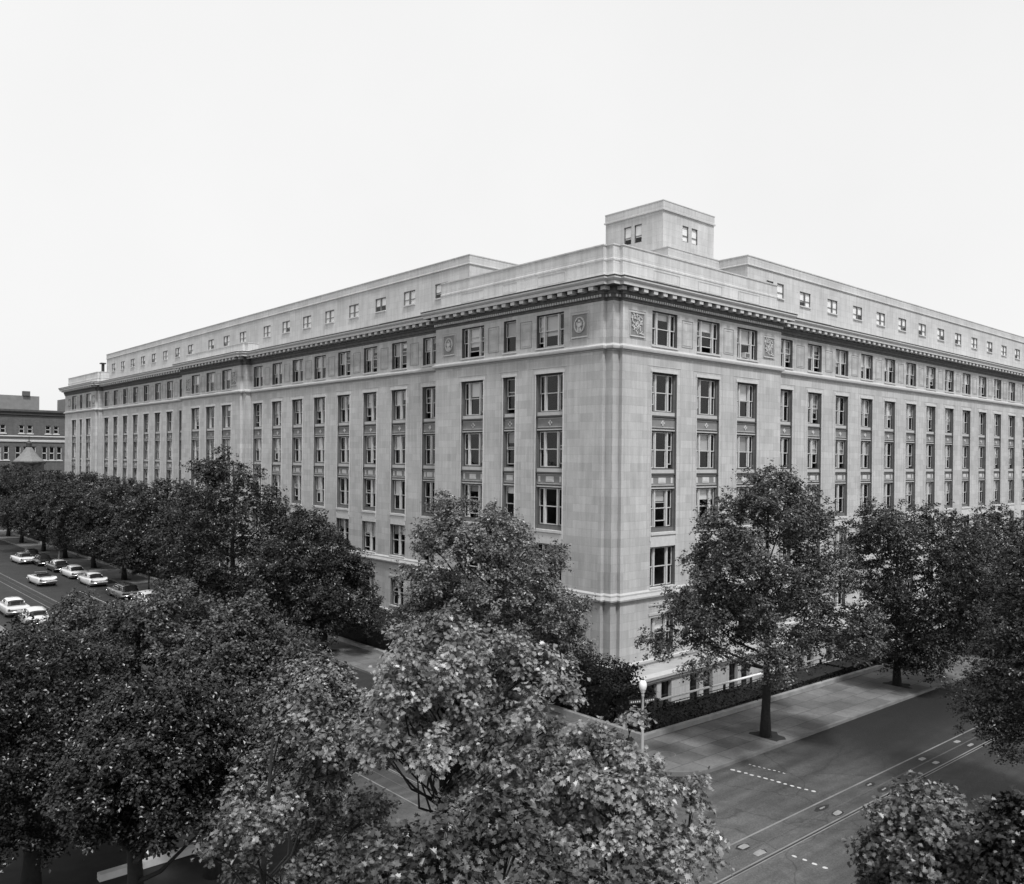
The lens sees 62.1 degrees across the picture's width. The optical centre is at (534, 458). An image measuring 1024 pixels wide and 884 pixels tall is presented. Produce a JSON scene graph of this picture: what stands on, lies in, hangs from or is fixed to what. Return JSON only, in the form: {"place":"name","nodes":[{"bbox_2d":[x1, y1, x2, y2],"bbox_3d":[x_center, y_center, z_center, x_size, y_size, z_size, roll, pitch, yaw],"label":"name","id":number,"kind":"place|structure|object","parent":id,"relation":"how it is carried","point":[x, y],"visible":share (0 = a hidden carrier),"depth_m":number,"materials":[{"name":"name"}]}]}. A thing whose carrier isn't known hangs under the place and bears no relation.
{"place":"outdoors","nodes":[
{"label":"outdoors","id":0,"kind":"place"},
{"bbox_2d":[0,627,251,855],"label":"sidewalk","id":1,"kind":"structure","parent":0,"point":[182,842],"depth_m":31.32,"materials":[{"name":"concrete"}]},
{"bbox_2d":[47,575,270,795],"bbox_3d":[-14.161,9.411,33.173,8.552,9.713,8.607,1,0,-42],"label":"street tree","id":2,"kind":"object","parent":1,"relation":"on","point":[154,618],"visible":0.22,"depth_m":32.45,"materials":[{"name":"grey plant"}]},
{"bbox_2d":[935,524,1023,766],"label":"street tree","id":3,"kind":"object","parent":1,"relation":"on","point":[1010,633],"visible":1,"depth_m":36.07,"materials":[{"name":"grey plant"}]},
{"bbox_2d":[951,784,1023,883],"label":"maple tree","id":4,"kind":"object","parent":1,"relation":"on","point":[996,856],"visible":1,"depth_m":10.87,"materials":[{"name":"black plant"}]},
{"bbox_2d":[0,525,700,883],"bbox_3d":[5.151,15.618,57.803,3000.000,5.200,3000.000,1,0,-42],"label":"ground","id":5,"kind":"structure","parent":0,"point":[76,867],"depth_m":29.49,"materials":[{"name":"soil"}]},
{"bbox_2d":[0,391,64,474],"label":"brick building","id":6,"kind":"structure","parent":5,"relation":"on","point":[24,419],"depth_m":186.55,"materials":[{"name":"brick"}]},
{"bbox_2d":[11,440,62,528],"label":"turret house","id":7,"kind":"structure","parent":5,"relation":"on","point":[27,456],"depth_m":166.54,"materials":[{"name":"brick"}]},
{"bbox_2d":[2,585,143,768],"bbox_3d":[-20.904,9.932,38.230,5.906,8.496,6.501,1,0,-42],"label":"street tree","id":8,"kind":"object","parent":5,"relation":"on","point":[69,615],"visible":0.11,"depth_m":37.62,"materials":[{"name":"grey plant"}]},
{"bbox_2d":[0,612,160,883],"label":"street tree","id":9,"kind":"object","parent":5,"relation":"on","point":[30,739],"visible":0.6,"depth_m":25.99,"materials":[{"name":"black plant"}]},
{"bbox_2d":[28,662,265,883],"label":"street tree","id":10,"kind":"object","parent":5,"relation":"on","point":[141,749],"visible":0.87,"depth_m":20.79,"materials":[{"name":"black plant"}]},
{"bbox_2d":[97,842,199,881],"bbox_3d":[-13.292,14.026,29.603,3.500,0.240,0.280,1,0,-42],"label":"stone bench","id":11,"kind":"object","parent":5,"relation":"on","point":[111,873],"visible":0.64,"depth_m":29.39,"materials":[{"name":"grey stone"}]},
{"bbox_2d":[158,585,358,879],"bbox_3d":[-9.317,9.320,28.958,7.090,10.010,7.233,1,0,-42],"label":"street tree","id":12,"kind":"object","parent":5,"relation":"on","point":[235,631],"visible":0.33,"depth_m":28.25,"materials":[{"name":"grey plant"}]},
{"bbox_2d":[222,644,379,883],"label":"street tree","id":13,"kind":"object","parent":5,"relation":"on","point":[340,689],"visible":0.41,"depth_m":21.17,"materials":[{"name":"grey plant"}]},
{"bbox_2d":[191,676,434,883],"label":"maple tree","id":14,"kind":"object","parent":5,"relation":"on","point":[327,747],"visible":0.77,"depth_m":14.26,"materials":[{"name":"grey plant"}]},
{"bbox_2d":[340,598,590,837],"bbox_3d":[-1.260,8.253,13.570,3.978,12.118,3.910,1,0,-42],"label":"maple tree","id":15,"kind":"object","parent":5,"relation":"on","point":[403,687],"visible":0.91,"depth_m":12.94,"materials":[{"name":"grey plant"}]},
{"bbox_2d":[321,782,685,883],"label":"maple tree","id":16,"kind":"object","parent":5,"relation":"on","point":[504,833],"visible":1,"depth_m":8.85,"materials":[{"name":"grey plant"}]},
{"bbox_2d":[58,199,1023,702],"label":"office building","id":17,"kind":"structure","parent":5,"relation":"on","point":[614,409],"depth_m":75.98,"materials":[{"name":"stone"}]},
{"bbox_2d":[316,476,323,502],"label":"window","id":18,"kind":"structure","parent":17,"relation":"in","point":[319,479],"depth_m":90.45,"materials":[{"name":"paint"}]},
{"bbox_2d":[316,355,325,378],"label":"window","id":19,"kind":"structure","parent":17,"relation":"in","point":[319,360],"depth_m":90.61,"materials":[{"name":"paint"}]},
{"bbox_2d":[340,436,348,462],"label":"window","id":20,"kind":"structure","parent":17,"relation":"in","point":[346,449],"depth_m":86.40,"materials":[{"name":"paint"}]},
{"bbox_2d":[340,395,349,422],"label":"window","id":21,"kind":"structure","parent":17,"relation":"in","point":[346,399],"depth_m":86.44,"materials":[{"name":"paint"}]},
{"bbox_2d":[364,521,375,551],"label":"window","id":22,"kind":"structure","parent":17,"relation":"in","point":[369,527],"depth_m":82.70,"materials":[{"name":"glass"}]},
{"bbox_2d":[365,479,375,507],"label":"window","id":23,"kind":"structure","parent":17,"relation":"in","point":[373,481],"depth_m":82.68,"materials":[{"name":"paint"}]},
{"bbox_2d":[366,436,375,463],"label":"window","id":24,"kind":"structure","parent":17,"relation":"in","point":[369,439],"depth_m":82.99,"materials":[{"name":"paint"}]},
{"bbox_2d":[366,393,375,421],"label":"window","id":25,"kind":"structure","parent":17,"relation":"in","point":[369,401],"depth_m":83.22,"materials":[{"name":"paint"}]},
{"bbox_2d":[365,347,376,372],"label":"window","id":26,"kind":"structure","parent":17,"relation":"in","point":[371,351],"depth_m":82.68,"materials":[{"name":"paint"}]},
{"bbox_2d":[392,524,404,556],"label":"window","id":27,"kind":"structure","parent":17,"relation":"in","point":[398,528],"depth_m":79.01,"materials":[{"name":"paint"}]},
{"bbox_2d":[393,480,404,510],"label":"window","id":28,"kind":"structure","parent":17,"relation":"in","point":[397,483],"depth_m":79.38,"materials":[{"name":"glass"}]},
{"bbox_2d":[394,435,404,464],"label":"window","id":29,"kind":"structure","parent":17,"relation":"in","point":[398,439],"depth_m":79.49,"materials":[{"name":"paint"}]},
{"bbox_2d":[394,390,405,419],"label":"window","id":30,"kind":"structure","parent":17,"relation":"in","point":[399,393],"depth_m":79.03,"materials":[{"name":"paint"}]},
{"bbox_2d":[393,342,406,368],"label":"window","id":31,"kind":"structure","parent":17,"relation":"in","point":[399,347],"depth_m":78.97,"materials":[{"name":"glass"}]},
{"bbox_2d":[403,290,414,306],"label":"attic window","id":32,"kind":"structure","parent":17,"relation":"in","point":[409,300],"depth_m":79.51,"materials":[{"name":"glass"}]},
{"bbox_2d":[425,434,434,464],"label":"window","id":33,"kind":"structure","parent":17,"relation":"in","point":[431,449],"depth_m":75.45,"materials":[{"name":"paint"}]},
{"bbox_2d":[425,387,434,418],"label":"window","id":34,"kind":"structure","parent":17,"relation":"in","point":[432,389],"depth_m":75.39,"materials":[{"name":"paint"}]},
{"bbox_2d":[424,337,435,364],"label":"window","id":35,"kind":"structure","parent":17,"relation":"in","point":[430,342],"depth_m":75.41,"materials":[{"name":"glass"}]},
{"bbox_2d":[463,483,481,518],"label":"window","id":36,"kind":"structure","parent":17,"relation":"in","point":[471,487],"depth_m":69.61,"materials":[{"name":"paint"}]},
{"bbox_2d":[464,432,482,465],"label":"window","id":37,"kind":"structure","parent":17,"relation":"in","point":[469,449],"depth_m":69.81,"materials":[{"name":"paint"}]},
{"bbox_2d":[463,326,483,357],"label":"window","id":38,"kind":"structure","parent":17,"relation":"in","point":[475,334],"depth_m":69.61,"materials":[{"name":"glass"}]},
{"bbox_2d":[465,381,482,415],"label":"window","id":39,"kind":"structure","parent":17,"relation":"in","point":[475,388],"depth_m":69.71,"materials":[{"name":"paint"}]},
{"bbox_2d":[505,320,515,352],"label":"window","id":40,"kind":"structure","parent":17,"relation":"in","point":[510,325],"depth_m":66.29,"materials":[{"name":"glass"}]},
{"bbox_2d":[538,487,561,525],"bbox_3d":[1.283,3.525,62.667,0.190,2.810,2.700,1,0,-42],"label":"window","id":41,"kind":"structure","parent":17,"relation":"in","point":[544,505],"depth_m":63.09,"materials":[{"name":"paint"}]},
{"bbox_2d":[539,430,561,467],"bbox_3d":[1.326,-0.695,62.668,0.190,2.750,2.700,1,0,-42],"label":"window","id":42,"kind":"structure","parent":17,"relation":"in","point":[545,449],"depth_m":63.07,"materials":[{"name":"paint"}]},
{"bbox_2d":[539,373,562,411],"bbox_3d":[1.367,-4.830,62.669,0.190,2.780,2.700,1,0,-42],"label":"window","id":43,"kind":"structure","parent":17,"relation":"in","point":[559,392],"depth_m":63.10,"materials":[{"name":"paint"}]},
{"bbox_2d":[538,312,563,347],"bbox_3d":[1.358,-9.425,62.619,0.220,2.470,2.900,1,0,-42],"label":"window","id":44,"kind":"structure","parent":17,"relation":"in","point":[554,320],"depth_m":62.95,"materials":[{"name":"glass"}]},
{"bbox_2d":[650,616,670,651],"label":"window","id":45,"kind":"structure","parent":17,"relation":"in","point":[655,623],"depth_m":61.93,"materials":[{"name":"glass"}]},
{"bbox_2d":[651,489,671,527],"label":"window","id":46,"kind":"structure","parent":17,"relation":"in","point":[657,494],"depth_m":62.05,"materials":[{"name":"paint"}]},
{"bbox_2d":[650,546,672,586],"bbox_3d":[9.106,7.809,61.761,2.860,2.900,0.190,1,0,-42],"label":"window","id":47,"kind":"structure","parent":17,"relation":"in","point":[652,566],"depth_m":62.17,"materials":[{"name":"paint"}]},
{"bbox_2d":[651,431,672,468],"bbox_3d":[9.171,-0.616,61.785,2.660,2.750,0.190,1,0,-42],"label":"window","id":48,"kind":"structure","parent":17,"relation":"in","point":[654,449],"depth_m":62.14,"materials":[{"name":"paint"}]},
{"bbox_2d":[652,373,672,412],"bbox_3d":[9.212,-4.751,61.786,2.660,2.780,0.190,1,0,-42],"label":"window","id":49,"kind":"structure","parent":17,"relation":"in","point":[654,392],"depth_m":62.17,"materials":[{"name":"paint"}]},
{"bbox_2d":[652,311,675,347],"bbox_3d":[9.309,-9.345,61.731,2.860,2.470,0.220,1,0,-42],"label":"window","id":50,"kind":"structure","parent":17,"relation":"in","point":[659,316],"depth_m":62.08,"materials":[{"name":"paint"}]},
{"bbox_2d":[696,488,713,524],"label":"window","id":51,"kind":"structure","parent":17,"relation":"in","point":[701,493],"depth_m":65.55,"materials":[{"name":"paint"}]},
{"bbox_2d":[696,433,714,468],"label":"window","id":52,"kind":"structure","parent":17,"relation":"in","point":[701,437],"depth_m":65.68,"materials":[{"name":"paint"}]},
{"bbox_2d":[697,378,715,415],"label":"window","id":53,"kind":"structure","parent":17,"relation":"in","point":[709,397],"depth_m":65.71,"materials":[{"name":"paint"}]},
{"bbox_2d":[697,320,717,353],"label":"window","id":54,"kind":"structure","parent":17,"relation":"in","point":[704,326],"depth_m":65.57,"materials":[{"name":"paint"}]},
{"bbox_2d":[737,435,752,468],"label":"window","id":55,"kind":"structure","parent":17,"relation":"in","point":[742,440],"depth_m":69.25,"materials":[{"name":"glass"}]},
{"bbox_2d":[737,383,752,418],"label":"window","id":56,"kind":"structure","parent":17,"relation":"in","point":[741,388],"depth_m":69.20,"materials":[{"name":"paint"}]},
{"bbox_2d":[737,327,755,359],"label":"window","id":57,"kind":"structure","parent":17,"relation":"in","point":[742,334],"depth_m":69.08,"materials":[{"name":"paint"}]},
{"bbox_2d":[780,437,787,468],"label":"window","id":58,"kind":"structure","parent":17,"relation":"in","point":[781,438],"depth_m":74.57,"materials":[{"name":"paint"}]},
{"bbox_2d":[780,390,788,421],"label":"window","id":59,"kind":"structure","parent":17,"relation":"in","point":[782,391],"depth_m":74.53,"materials":[{"name":"paint"}]},
{"bbox_2d":[781,339,790,367],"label":"window","id":60,"kind":"structure","parent":17,"relation":"in","point":[785,344],"depth_m":74.92,"materials":[{"name":"paint"}]},
{"bbox_2d":[807,439,817,468],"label":"window","id":61,"kind":"structure","parent":17,"relation":"in","point":[811,441],"depth_m":78.30,"materials":[{"name":"paint"}]},
{"bbox_2d":[808,393,817,423],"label":"window","id":62,"kind":"structure","parent":17,"relation":"in","point":[813,408],"depth_m":77.95,"materials":[{"name":"paint"}]},
{"bbox_2d":[808,344,819,371],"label":"window","id":63,"kind":"structure","parent":17,"relation":"in","point":[811,348],"depth_m":77.75,"materials":[{"name":"paint"}]},
{"bbox_2d":[835,440,843,468],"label":"window","id":64,"kind":"structure","parent":17,"relation":"in","point":[840,446],"depth_m":81.62,"materials":[{"name":"glass"}]},
{"bbox_2d":[836,349,846,375],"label":"window","id":65,"kind":"structure","parent":17,"relation":"in","point":[839,353],"depth_m":81.18,"materials":[{"name":"paint"}]},
{"bbox_2d":[861,441,868,468],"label":"window","id":66,"kind":"structure","parent":17,"relation":"in","point":[865,444],"depth_m":85.12,"materials":[{"name":"paint"}]},
{"bbox_2d":[861,399,868,426],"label":"window","id":67,"kind":"structure","parent":17,"relation":"in","point":[864,406],"depth_m":84.64,"materials":[{"name":"paint"}]},
{"bbox_2d":[861,354,870,379],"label":"window","id":68,"kind":"structure","parent":17,"relation":"in","point":[865,359],"depth_m":84.56,"materials":[{"name":"paint"}]},
{"bbox_2d":[884,402,891,428],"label":"window","id":69,"kind":"structure","parent":17,"relation":"in","point":[888,406],"depth_m":88.32,"materials":[{"name":"paint"}]},
{"bbox_2d":[884,359,893,382],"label":"window","id":70,"kind":"structure","parent":17,"relation":"in","point":[889,363],"depth_m":87.95,"materials":[{"name":"paint"}]},
{"bbox_2d":[524,701,734,883],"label":"maple tree","id":71,"kind":"object","parent":5,"relation":"on","point":[629,785],"visible":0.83,"depth_m":11.73,"materials":[{"name":"grey plant"}]},
{"bbox_2d":[17,533,951,732],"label":"planted ground","id":72,"kind":"structure","parent":0,"point":[655,707],"depth_m":51.38,"materials":[{"name":"black plant"}]},
{"bbox_2d":[18,531,500,677],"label":"hedge","id":73,"kind":"object","parent":72,"relation":"on","point":[376,639],"visible":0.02,"depth_m":68.12,"materials":[{"name":"black plant"}]},
{"bbox_2d":[494,638,662,731],"bbox_3d":[3.796,13.173,51.297,6.617,3.228,12.941,1,0,-42],"label":"hedge","id":74,"kind":"object","parent":72,"relation":"on","point":[610,693],"visible":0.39,"depth_m":47.85,"materials":[{"name":"black plant"}]},
{"bbox_2d":[659,627,940,706],"bbox_3d":[40.758,15.648,80.256,90.462,2.535,0.150,1,0,-42],"label":"area railing","id":75,"kind":"object","parent":72,"relation":"on","point":[707,687],"visible":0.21,"depth_m":53.97,"materials":[{"name":"metal"}]},
{"bbox_2d":[650,622,959,729],"bbox_3d":[25.111,15.217,64.163,52.888,1.918,3.082,1,0,-42],"label":"hedge","id":76,"kind":"object","parent":72,"relation":"on","point":[822,671],"visible":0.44,"depth_m":53.42,"materials":[{"name":"black plant"}]},
{"bbox_2d":[0,531,1007,770],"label":"sidewalk","id":77,"kind":"structure","parent":0,"point":[713,742],"depth_m":50.74,"materials":[{"name":"grey concrete"}]},
{"bbox_2d":[0,463,41,535],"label":"street tree","id":78,"kind":"object","parent":77,"relation":"on","point":[8,532],"visible":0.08,"depth_m":149.68,"materials":[{"name":"grey plant"}]},
{"bbox_2d":[12,533,647,739],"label":"garden border","id":79,"kind":"object","parent":77,"relation":"on","point":[584,717],"visible":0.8,"depth_m":58.34,"materials":[{"name":"stone"}]},
{"bbox_2d":[24,542,975,741],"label":"tree pit soil","id":80,"kind":"object","parent":77,"relation":"on","point":[776,737],"visible":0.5,"depth_m":45.99,"materials":[{"name":"black soil"}]},
{"bbox_2d":[0,466,54,542],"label":"street tree","id":81,"kind":"object","parent":80,"relation":"on","point":[24,472],"visible":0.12,"depth_m":137.46,"materials":[{"name":"grey plant"}]},
{"bbox_2d":[0,469,73,550],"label":"street tree","id":82,"kind":"object","parent":80,"relation":"on","point":[15,497],"visible":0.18,"depth_m":124.67,"materials":[{"name":"grey plant"}]},
{"bbox_2d":[9,471,102,557],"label":"street tree","id":83,"kind":"object","parent":80,"relation":"on","point":[30,514],"visible":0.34,"depth_m":116.20,"materials":[{"name":"grey plant"}]},
{"bbox_2d":[39,471,132,567],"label":"street tree","id":84,"kind":"object","parent":80,"relation":"on","point":[58,520],"visible":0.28,"depth_m":106.17,"materials":[{"name":"grey plant"}]},
{"bbox_2d":[64,476,170,579],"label":"street tree","id":85,"kind":"object","parent":80,"relation":"on","point":[95,509],"visible":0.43,"depth_m":96.35,"materials":[{"name":"grey plant"}]},
{"bbox_2d":[99,477,228,582],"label":"street tree","id":86,"kind":"object","parent":80,"relation":"on","point":[128,554],"visible":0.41,"depth_m":86.06,"materials":[{"name":"grey plant"}]},
{"bbox_2d":[137,444,305,613],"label":"street tree","id":87,"kind":"object","parent":80,"relation":"on","point":[215,475],"visible":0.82,"depth_m":73.76,"materials":[{"name":"grey plant"}]},
{"bbox_2d":[244,502,383,651],"bbox_3d":[-16.411,8.919,63.540,10.370,11.461,9.945,1,0,-5],"label":"street tree","id":88,"kind":"object","parent":80,"relation":"on","point":[291,562],"visible":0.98,"depth_m":61.75,"materials":[{"name":"grey plant"}]},
{"bbox_2d":[380,488,598,688],"bbox_3d":[-2.821,8.256,49.920,13.316,13.074,13.120,1,0,-42],"label":"street tree","id":89,"kind":"object","parent":80,"relation":"on","point":[455,534],"visible":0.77,"depth_m":47.67,"materials":[{"name":"grey plant"}]},
{"bbox_2d":[634,458,898,737],"bbox_3d":[11.874,7.524,44.722,12.666,15.139,13.122,1,0,-11],"label":"street tree","id":90,"kind":"object","parent":80,"relation":"on","point":[705,608],"visible":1,"depth_m":43.44,"materials":[{"name":"grey plant"}]},
{"bbox_2d":[825,494,1016,686],"bbox_3d":[25.958,8.976,57.331,11.754,13.215,11.622,1,0,-42],"label":"street tree","id":91,"kind":"object","parent":80,"relation":"on","point":[899,605],"visible":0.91,"depth_m":55.48,"materials":[{"name":"black plant"}]},
{"bbox_2d":[934,501,1023,657],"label":"street tree","id":92,"kind":"object","parent":80,"relation":"on","point":[1009,528],"visible":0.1,"depth_m":67.92,"materials":[{"name":"grey plant"}]},
{"bbox_2d":[629,677,654,763],"bbox_3d":[5.131,12.486,40.214,1.428,4.380,0.390,1,0,-17],"label":"street lamp","id":93,"kind":"object","parent":77,"relation":"on","point":[642,685],"visible":0.77,"depth_m":40.15,"materials":[{"name":"metal"}]},
{"bbox_2d":[644,645,949,738],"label":"garden border","id":94,"kind":"object","parent":77,"relation":"on","point":[694,721],"visible":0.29,"depth_m":50.92,"materials":[{"name":"concrete"}]},
{"bbox_2d":[0,540,1023,883],"bbox_3d":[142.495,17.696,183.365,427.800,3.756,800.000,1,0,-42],"label":"road","id":95,"kind":"structure","parent":0,"point":[824,764],"depth_m":39.67,"materials":[{"name":"grey asphalt"}]},
{"bbox_2d":[0,596,29,616],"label":"parked car","id":96,"kind":"object","parent":95,"relation":"on","point":[13,605],"visible":0.79,"depth_m":75.04,"materials":[{"name":"paint"}]},
{"bbox_2d":[10,551,34,563],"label":"parked car","id":97,"kind":"object","parent":95,"relation":"on","point":[21,557],"visible":0.84,"depth_m":112.17,"materials":[{"name":"white paint"}]},
{"bbox_2d":[18,606,50,627],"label":"parked car","id":98,"kind":"object","parent":95,"relation":"on","point":[38,612],"visible":0.54,"depth_m":70.24,"materials":[{"name":"paint"}]},
{"bbox_2d":[26,571,57,585],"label":"parked car","id":99,"kind":"object","parent":95,"relation":"on","point":[42,578],"visible":1,"depth_m":93.41,"materials":[{"name":"white paint"}]},
{"bbox_2d":[31,553,52,565],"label":"parked car","id":100,"kind":"object","parent":95,"relation":"on","point":[41,559],"visible":0.67,"depth_m":110.68,"materials":[{"name":"black paint"}]},
{"bbox_2d":[44,559,69,571],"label":"parked car","id":101,"kind":"object","parent":95,"relation":"on","point":[53,565],"visible":0.73,"depth_m":105.31,"materials":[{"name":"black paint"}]},
{"bbox_2d":[59,564,87,578],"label":"parked car","id":102,"kind":"object","parent":95,"relation":"on","point":[73,570],"visible":0.84,"depth_m":99.93,"materials":[{"name":"white paint"}]},
{"bbox_2d":[77,571,107,586],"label":"parked car","id":103,"kind":"object","parent":95,"relation":"on","point":[89,578],"visible":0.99,"depth_m":94.04,"materials":[{"name":"white paint"}]},
{"bbox_2d":[106,582,139,598],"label":"parked car","id":104,"kind":"object","parent":95,"relation":"on","point":[118,587],"visible":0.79,"depth_m":85.62,"materials":[{"name":"grey paint"}]},
{"bbox_2d":[0,575,521,861],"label":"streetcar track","id":105,"kind":"structure","parent":95,"relation":"on","point":[355,772],"depth_m":38.49,"materials":[{"name":"metal"}]},
{"bbox_2d":[0,538,1007,776],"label":"kerb","id":106,"kind":"structure","parent":95,"relation":"on","point":[757,752],"depth_m":46.59,"materials":[{"name":"concrete"}]},
{"bbox_2d":[691,720,1009,883],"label":"streetcar track","id":107,"kind":"structure","parent":95,"relation":"on","point":[826,826],"depth_m":35.06,"materials":[{"name":"metal"}]},
{"bbox_2d":[0,0,1023,410],"label":"sky","id":108,"kind":"structure","parent":0,"point":[168,168],"materials":[{"name":"white"}]},
{"bbox_2d":[841,769,995,883],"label":"maple tree","id":109,"kind":"object","parent":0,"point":[902,842],"visible":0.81,"depth_m":11.96,"materials":[{"name":"grey plant"}]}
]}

